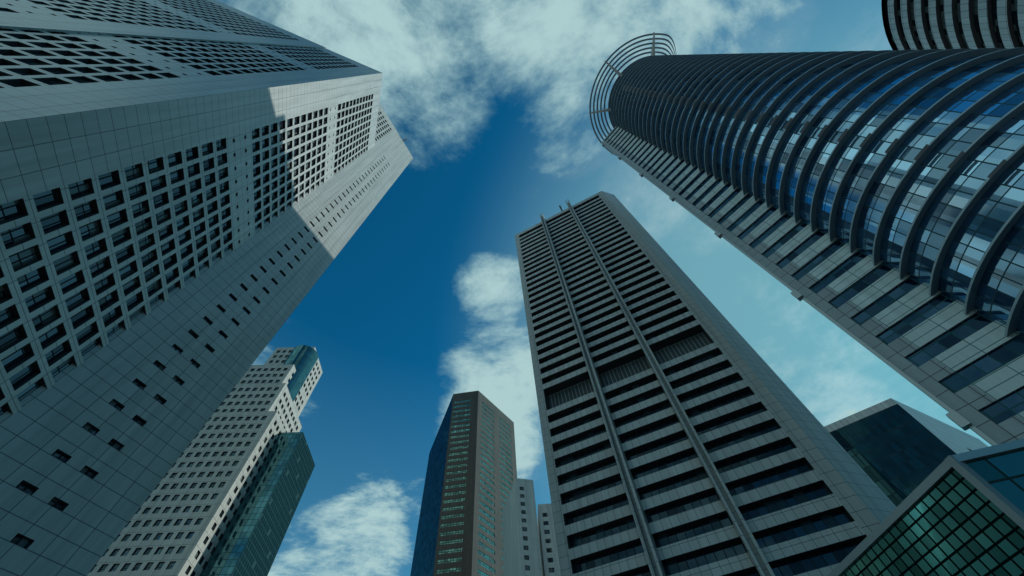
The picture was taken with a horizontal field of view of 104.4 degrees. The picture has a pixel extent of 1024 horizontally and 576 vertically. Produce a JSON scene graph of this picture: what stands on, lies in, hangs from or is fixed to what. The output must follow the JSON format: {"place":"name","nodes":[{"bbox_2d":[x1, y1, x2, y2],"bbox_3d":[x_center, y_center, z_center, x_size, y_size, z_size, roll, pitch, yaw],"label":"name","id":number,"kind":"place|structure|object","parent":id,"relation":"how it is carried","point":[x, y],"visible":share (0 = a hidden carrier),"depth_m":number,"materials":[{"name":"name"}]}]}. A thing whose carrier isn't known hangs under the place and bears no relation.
{"place":"outdoors","nodes":[
{"label":"outdoors","id":0,"kind":"place"},
{"bbox_2d":[502,478,560,575],"bbox_3d":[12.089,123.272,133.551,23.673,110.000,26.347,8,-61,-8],"label":"white slabs","id":1,"kind":"structure","parent":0,"point":[530,548],"depth_m":157.42,"materials":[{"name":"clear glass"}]},
{"bbox_2d":[217,0,991,575],"label":"sky","id":2,"kind":"structure","parent":0,"point":[422,306],"materials":[{"name":"blue"}]},
{"label":"ground","id":3,"kind":"structure","parent":0,"visible":0},
{"bbox_2d":[87,345,322,575],"bbox_3d":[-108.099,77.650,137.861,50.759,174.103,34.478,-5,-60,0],"label":"skyscraper","id":4,"kind":"structure","parent":3,"relation":"on","point":[224,497],"depth_m":135.59,"materials":[{"name":"white concrete"}]},
{"bbox_2d":[0,0,412,575],"bbox_3d":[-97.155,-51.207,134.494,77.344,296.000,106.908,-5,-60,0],"label":"granite tower","id":5,"kind":"structure","parent":3,"relation":"on","point":[192,193],"depth_m":68.08,"materials":[{"name":"grey stone"}]},
{"bbox_2d":[410,391,516,575],"bbox_3d":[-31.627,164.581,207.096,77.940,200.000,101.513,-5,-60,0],"label":"bronze glass tower","id":6,"kind":"structure","parent":3,"relation":"on","point":[471,474],"depth_m":217.79,"materials":[{"name":"glass"}]},
{"bbox_2d":[515,191,895,575],"bbox_3d":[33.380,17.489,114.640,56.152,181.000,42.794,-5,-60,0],"label":"banded tower","id":7,"kind":"structure","parent":3,"relation":"on","point":[685,432],"depth_m":72.53,"materials":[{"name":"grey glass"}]},
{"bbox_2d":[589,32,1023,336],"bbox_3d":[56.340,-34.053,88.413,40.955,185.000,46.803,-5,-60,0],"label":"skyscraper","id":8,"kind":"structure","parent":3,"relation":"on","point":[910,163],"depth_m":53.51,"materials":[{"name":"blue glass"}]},
{"bbox_2d":[601,125,1023,445],"bbox_3d":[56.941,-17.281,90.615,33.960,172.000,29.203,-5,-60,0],"label":"white tower bands","id":9,"kind":"object","parent":8,"relation":"attached to","point":[966,372],"visible":0.62,"depth_m":49.88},
{"bbox_2d":[824,398,987,506],"bbox_3d":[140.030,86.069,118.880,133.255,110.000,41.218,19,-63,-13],"label":"building","id":10,"kind":"structure","parent":3,"relation":"on","point":[897,452],"depth_m":148.38,"materials":[{"name":"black glass"}]},
{"bbox_2d":[827,438,1023,575],"bbox_3d":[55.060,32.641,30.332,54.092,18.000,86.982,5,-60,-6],"label":"building","id":11,"kind":"structure","parent":3,"relation":"on","point":[960,514],"depth_m":26.69,"materials":[{"name":"teal glass"}]},
{"bbox_2d":[881,0,1023,50],"bbox_3d":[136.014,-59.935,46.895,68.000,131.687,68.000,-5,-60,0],"label":"tower rounded bands","id":12,"kind":"object","parent":3,"relation":"on","point":[937,24],"visible":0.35,"depth_m":97.17,"materials":[{"name":"grey glass"}]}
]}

